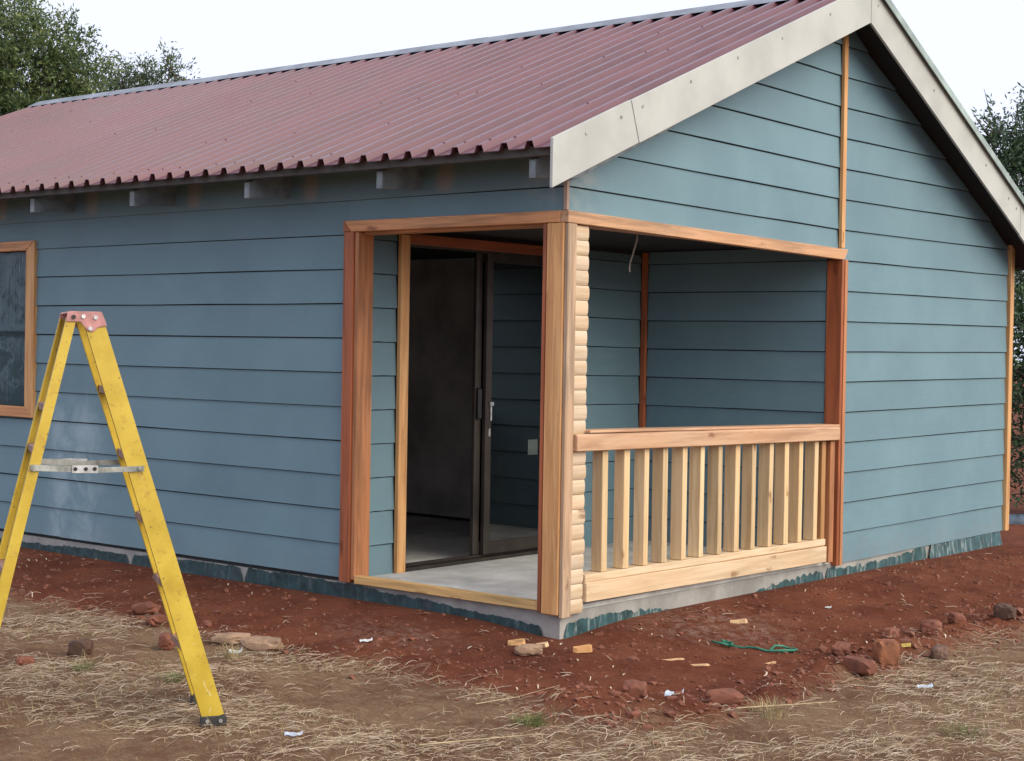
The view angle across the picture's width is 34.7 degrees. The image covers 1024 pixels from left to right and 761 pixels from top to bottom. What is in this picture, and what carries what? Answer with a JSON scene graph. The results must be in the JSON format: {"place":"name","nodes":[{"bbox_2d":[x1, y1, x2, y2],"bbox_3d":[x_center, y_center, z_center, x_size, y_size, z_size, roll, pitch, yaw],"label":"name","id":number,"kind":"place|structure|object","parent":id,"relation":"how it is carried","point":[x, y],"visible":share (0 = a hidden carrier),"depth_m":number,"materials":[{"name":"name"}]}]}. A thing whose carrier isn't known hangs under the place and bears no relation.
{"place":"outdoors","nodes":[
{"label":"outdoors","id":0,"kind":"place"},
{"bbox_2d":[0,381,1023,760],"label":"ground","id":1,"kind":"structure","parent":0,"point":[378,701],"depth_m":7.77,"materials":[{"name":"brown soil"}]},
{"bbox_2d":[15,656,34,665],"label":"clod","id":2,"kind":"object","parent":1,"relation":"on","point":[21,660],"visible":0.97,"depth_m":7.84,"materials":[{"name":"red soil"}]},
{"bbox_2d":[0,0,125,115],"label":"broadleaf tree","id":3,"kind":"object","parent":1,"relation":"on","point":[50,60],"visible":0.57,"depth_m":20.84,"materials":[{"name":"green plant"}]},
{"bbox_2d":[67,638,93,656],"bbox_3d":[-2.140,1.327,8.112,0.113,0.085,0.088,1,1,4],"label":"clod","id":4,"kind":"object","parent":1,"relation":"on","point":[75,647],"visible":0.99,"depth_m":8.07,"materials":[{"name":"brown soil"}]},
{"bbox_2d":[72,659,97,673],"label":"grass tuft","id":5,"kind":"object","parent":1,"relation":"on","point":[84,668],"visible":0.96,"depth_m":7.73,"materials":[{"name":"green plant"}]},
{"bbox_2d":[0,311,226,726],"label":"step ladder","id":6,"kind":"object","parent":1,"relation":"on","point":[131,461],"visible":1,"depth_m":6.56,"materials":[{"name":"plastic"}]},
{"bbox_2d":[84,38,200,93],"bbox_3d":[-5.613,-2.074,24.322,1.443,6.068,1.649,2,1,40],"label":"slender tree","id":7,"kind":"object","parent":1,"relation":"on","point":[143,78],"visible":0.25,"depth_m":24.20,"materials":[{"name":"green plant"}]},
{"bbox_2d":[131,602,162,614],"bbox_3d":[-2.051,1.278,9.181,0.169,0.069,0.101,1,1,19],"label":"clod","id":8,"kind":"object","parent":1,"relation":"on","point":[142,608],"visible":1,"depth_m":9.14,"materials":[{"name":"brown soil"}]},
{"bbox_2d":[146,614,167,625],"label":"clod","id":9,"kind":"object","parent":1,"relation":"on","point":[155,620],"visible":0.98,"depth_m":8.89,"materials":[{"name":"brown soil"}]},
{"bbox_2d":[158,633,175,649],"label":"clod","id":10,"kind":"object","parent":1,"relation":"on","point":[165,641],"visible":0.8,"depth_m":8.29,"materials":[{"name":"red soil"}]},
{"bbox_2d":[157,669,183,683],"bbox_3d":[-1.537,1.353,7.469,0.168,0.052,0.165,2,1,40],"label":"grass tuft","id":11,"kind":"object","parent":1,"relation":"on","point":[175,676],"visible":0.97,"depth_m":7.48,"materials":[{"name":"plant"}]},
{"bbox_2d":[211,632,250,644],"bbox_3d":[-1.448,1.333,8.449,0.200,0.060,0.086,1,1,5],"label":"stone","id":12,"kind":"object","parent":1,"relation":"on","point":[225,638],"visible":0.84,"depth_m":8.42,"materials":[{"name":"beige stone"}]},
{"bbox_2d":[217,639,251,660],"bbox_3d":[-1.389,1.338,8.127,0.223,0.103,0.191,0,1,-39],"label":"grass tuft","id":13,"kind":"object","parent":1,"relation":"on","point":[232,656],"visible":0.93,"depth_m":8.12,"materials":[{"name":"beige plant"}]},
{"bbox_2d":[240,636,283,651],"bbox_3d":[-1.272,1.336,8.289,0.218,0.077,0.104,1,1,9],"label":"stone","id":14,"kind":"object","parent":1,"relation":"on","point":[262,643],"visible":0.98,"depth_m":8.25,"materials":[{"name":"beige stone"}]},
{"bbox_2d":[284,730,302,736],"bbox_3d":[-0.858,1.385,6.424,0.078,0.016,0.033,-5,7,22],"label":"paper scrap","id":15,"kind":"object","parent":1,"relation":"on","point":[294,734],"visible":1,"depth_m":6.42,"materials":[{"name":"white paper"}]},
{"bbox_2d":[360,638,372,641],"bbox_3d":[-0.743,1.320,8.330,0.066,0.013,0.033,-5,10,0],"label":"paper scrap","id":16,"kind":"object","parent":1,"relation":"on","point":[366,640],"visible":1,"depth_m":8.33,"materials":[{"name":"white paper"}]},
{"bbox_2d":[419,733,543,745],"bbox_3d":[-0.117,1.400,6.391,0.502,0.027,0.015,1,1,-15],"label":"dry stalk","id":17,"kind":"object","parent":1,"relation":"on","point":[474,739],"visible":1,"depth_m":6.38,"materials":[{"name":"beige plant"}]},
{"bbox_2d":[0,0,1023,639],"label":"timber house","id":18,"kind":"structure","parent":1,"relation":"on","point":[410,328],"depth_m":10.52,"materials":[{"name":"wood"}]},
{"bbox_2d":[0,240,38,417],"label":"window","id":19,"kind":"structure","parent":18,"relation":"in","point":[18,270],"depth_m":11.65,"materials":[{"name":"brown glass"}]},
{"bbox_2d":[405,244,542,571],"bbox_3d":[-0.173,0.146,10.430,0.105,2.000,1.550,2,1,40],"label":"sliding door","id":20,"kind":"structure","parent":18,"relation":"in","point":[450,561],"depth_m":10.24,"materials":[{"name":"brown wood"}]},
{"bbox_2d":[629,234,637,271],"bbox_3d":[0.735,-0.773,9.913,0.065,0.233,0.011,2,1,40],"label":"cable","id":21,"kind":"object","parent":18,"relation":"hanging from","point":[633,251],"visible":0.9,"depth_m":9.91,"materials":[{"name":"grey plastic"}]},
{"bbox_2d":[0,587,1023,760],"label":"dry straw","id":22,"kind":"object","parent":1,"relation":"on","point":[375,735],"visible":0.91,"depth_m":6.89,"materials":[{"name":"beige plant"}]},
{"bbox_2d":[7,551,1023,748],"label":"soil crumbs","id":23,"kind":"object","parent":1,"relation":"on","point":[635,713],"visible":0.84,"depth_m":8.43,"materials":[{"name":"red soil"}]},
{"bbox_2d":[507,638,524,645],"bbox_3d":[0.022,1.320,8.265,0.092,0.026,0.045,-2,6,3],"label":"wood offcut","id":24,"kind":"object","parent":1,"relation":"on","point":[516,642],"visible":0.91,"depth_m":8.24,"materials":[{"name":"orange wood"}]},
{"bbox_2d":[476,685,558,703],"bbox_3d":[0.024,1.358,7.095,0.370,0.078,0.032,1,1,-10],"label":"dry stalk","id":25,"kind":"object","parent":1,"relation":"on","point":[513,697],"visible":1,"depth_m":7.10,"materials":[{"name":"beige plant"}]},
{"bbox_2d":[17,550,1020,713],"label":"wood shavings","id":26,"kind":"object","parent":1,"relation":"on","point":[591,632],"visible":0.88,"depth_m":8.80,"materials":[{"name":"wood"}]},
{"bbox_2d":[514,644,542,655],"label":"stone","id":27,"kind":"object","parent":1,"relation":"on","point":[528,649],"visible":1,"depth_m":8.01,"materials":[{"name":"beige stone"}]},
{"bbox_2d":[511,710,553,727],"bbox_3d":[0.074,1.401,6.757,0.199,0.053,0.203,2,1,40],"label":"grass tuft","id":28,"kind":"object","parent":1,"relation":"on","point":[531,719],"visible":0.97,"depth_m":6.76,"materials":[{"name":"green plant"}]},
{"bbox_2d":[536,641,548,647],"bbox_3d":[0.148,1.310,8.120,0.072,0.020,0.034,-8,8,28],"label":"wood offcut","id":29,"kind":"object","parent":1,"relation":"on","point":[544,644],"visible":0.74,"depth_m":8.10,"materials":[{"name":"brown wood"}]},
{"bbox_2d":[573,644,592,652],"bbox_3d":[0.349,1.328,8.110,0.100,0.032,0.049,-2,6,-3],"label":"wood offcut","id":30,"kind":"object","parent":1,"relation":"on","point":[586,648],"visible":1,"depth_m":8.09,"materials":[{"name":"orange wood"}]},
{"bbox_2d":[623,679,646,697],"bbox_3d":[0.548,1.377,7.271,0.103,0.085,0.129,1,1,14],"label":"clod","id":31,"kind":"object","parent":1,"relation":"on","point":[635,688],"visible":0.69,"depth_m":7.22,"materials":[{"name":"red soil"}]},
{"bbox_2d":[662,658,683,660],"bbox_3d":[0.771,1.367,8.009,0.152,0.009,0.014,-3,6,-9],"label":"wood splinter","id":32,"kind":"object","parent":1,"relation":"on","point":[674,659],"visible":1,"depth_m":8.01,"materials":[{"name":"brown wood"}]},
{"bbox_2d":[665,689,683,695],"bbox_3d":[0.704,1.357,7.115,0.082,0.022,0.056,-5,7,28],"label":"paper scrap","id":33,"kind":"object","parent":1,"relation":"on","point":[668,693],"visible":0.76,"depth_m":7.13,"materials":[{"name":"white paper"}]},
{"bbox_2d":[691,664,709,665],"bbox_3d":[0.897,1.380,7.943,0.128,0.010,0.012,-2,5,8],"label":"wood splinter","id":34,"kind":"object","parent":1,"relation":"on","point":[700,664],"visible":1,"depth_m":7.93,"materials":[{"name":"brown wood"}]},
{"bbox_2d":[705,688,744,704],"bbox_3d":[0.929,1.381,7.136,0.171,0.065,0.104,1,1,4],"label":"clod","id":35,"kind":"object","parent":1,"relation":"on","point":[726,696],"visible":0.95,"depth_m":7.09,"materials":[{"name":"red soil"}]},
{"bbox_2d":[730,619,747,623],"bbox_3d":[1.238,1.315,8.945,0.100,0.020,0.030,-2,6,0],"label":"wood offcut","id":36,"kind":"object","parent":1,"relation":"on","point":[738,621],"visible":1,"depth_m":8.93,"materials":[{"name":"brown wood"}]},
{"bbox_2d":[711,639,797,652],"bbox_3d":[1.247,1.372,8.397,0.444,0.042,0.223,1,1,6],"label":"cord","id":37,"kind":"object","parent":1,"relation":"on","point":[730,644],"visible":1,"depth_m":8.39,"materials":[{"name":"green plastic"}]},
{"bbox_2d":[747,692,795,719],"bbox_3d":[1.100,1.397,6.984,0.273,0.082,0.286,2,1,40],"label":"grass tuft","id":38,"kind":"object","parent":1,"relation":"on","point":[768,713],"visible":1,"depth_m":6.97,"materials":[{"name":"beige plant"}]},
{"bbox_2d":[736,701,836,708],"bbox_3d":[1.185,1.399,7.055,0.477,0.011,0.008,1,1,-18],"label":"dry stalk","id":39,"kind":"object","parent":1,"relation":"on","point":[781,705],"visible":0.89,"depth_m":7.05,"materials":[{"name":"beige plant"}]},
{"bbox_2d":[831,641,850,655],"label":"clod","id":40,"kind":"object","parent":1,"relation":"on","point":[840,648],"visible":0.93,"depth_m":8.22,"materials":[{"name":"red soil"}]},
{"bbox_2d":[841,656,877,675],"bbox_3d":[1.659,1.368,7.856,0.086,0.077,0.197,0,1,-41],"label":"clod","id":41,"kind":"object","parent":1,"relation":"on","point":[860,665],"visible":0.93,"depth_m":7.80,"materials":[{"name":"red soil"}]},
{"bbox_2d":[872,639,899,666],"bbox_3d":[1.850,1.354,8.101,0.117,0.144,0.107,1,1,-11],"label":"rock","id":42,"kind":"object","parent":1,"relation":"on","point":[885,652],"visible":0.91,"depth_m":8.05,"materials":[{"name":"brown stone"}]},
{"bbox_2d":[881,627,899,638],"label":"clod","id":43,"kind":"object","parent":1,"relation":"on","point":[890,631],"visible":0.63,"depth_m":8.70,"materials":[{"name":"brown soil"}]},
{"bbox_2d":[901,643,910,646],"bbox_3d":[2.025,1.360,8.423,0.060,0.016,0.026,-3,6,-12],"label":"yellow scrap","id":44,"kind":"object","parent":1,"relation":"on","point":[906,644],"visible":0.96,"depth_m":8.41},
{"bbox_2d":[917,682,932,687],"bbox_3d":[1.921,1.420,7.612,0.074,0.016,0.038,-5,9,5],"label":"paper scrap","id":45,"kind":"object","parent":1,"relation":"on","point":[927,686],"visible":1,"depth_m":7.62,"materials":[{"name":"white paper"}]},
{"bbox_2d":[920,619,941,632],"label":"rock","id":46,"kind":"object","parent":1,"relation":"on","point":[926,625],"visible":0.66,"depth_m":8.87,"materials":[{"name":"brown stone"}]},
{"bbox_2d":[930,644,948,660],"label":"clod","id":47,"kind":"object","parent":1,"relation":"on","point":[939,652],"visible":1,"depth_m":8.31,"materials":[{"name":"brown soil"}]},
{"bbox_2d":[947,612,966,623],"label":"clod","id":48,"kind":"object","parent":1,"relation":"on","point":[953,617],"visible":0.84,"depth_m":9.24,"materials":[{"name":"brown soil"}]},
{"bbox_2d":[938,720,994,740],"bbox_3d":[1.836,1.424,6.657,0.248,0.063,0.263,2,1,40],"label":"grass tuft","id":49,"kind":"object","parent":1,"relation":"on","point":[976,728],"visible":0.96,"depth_m":6.68,"materials":[{"name":"plant"}]},
{"bbox_2d":[971,82,1023,277],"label":"feathery tree","id":50,"kind":"object","parent":1,"relation":"on","point":[1012,163],"visible":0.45,"depth_m":16.11,"materials":[{"name":"green plant"}]},
{"bbox_2d":[993,603,1015,619],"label":"clod","id":51,"kind":"object","parent":1,"relation":"on","point":[1003,611],"visible":1,"depth_m":9.34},
{"bbox_2d":[1009,186,1023,506],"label":"dense shrub","id":52,"kind":"object","parent":1,"relation":"on","point":[1018,376],"visible":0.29,"depth_m":15.19,"materials":[{"name":"green plant"}]},
{"bbox_2d":[2,0,1023,363],"label":"sky","id":53,"kind":"structure","parent":0,"point":[977,46],"materials":[{"name":"white"}]},
{"bbox_2d":[1009,514,1023,524],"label":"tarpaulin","id":54,"kind":"object","parent":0,"point":[1016,519],"visible":0.22,"depth_m":14.37,"materials":[{"name":"plastic"}]}
]}

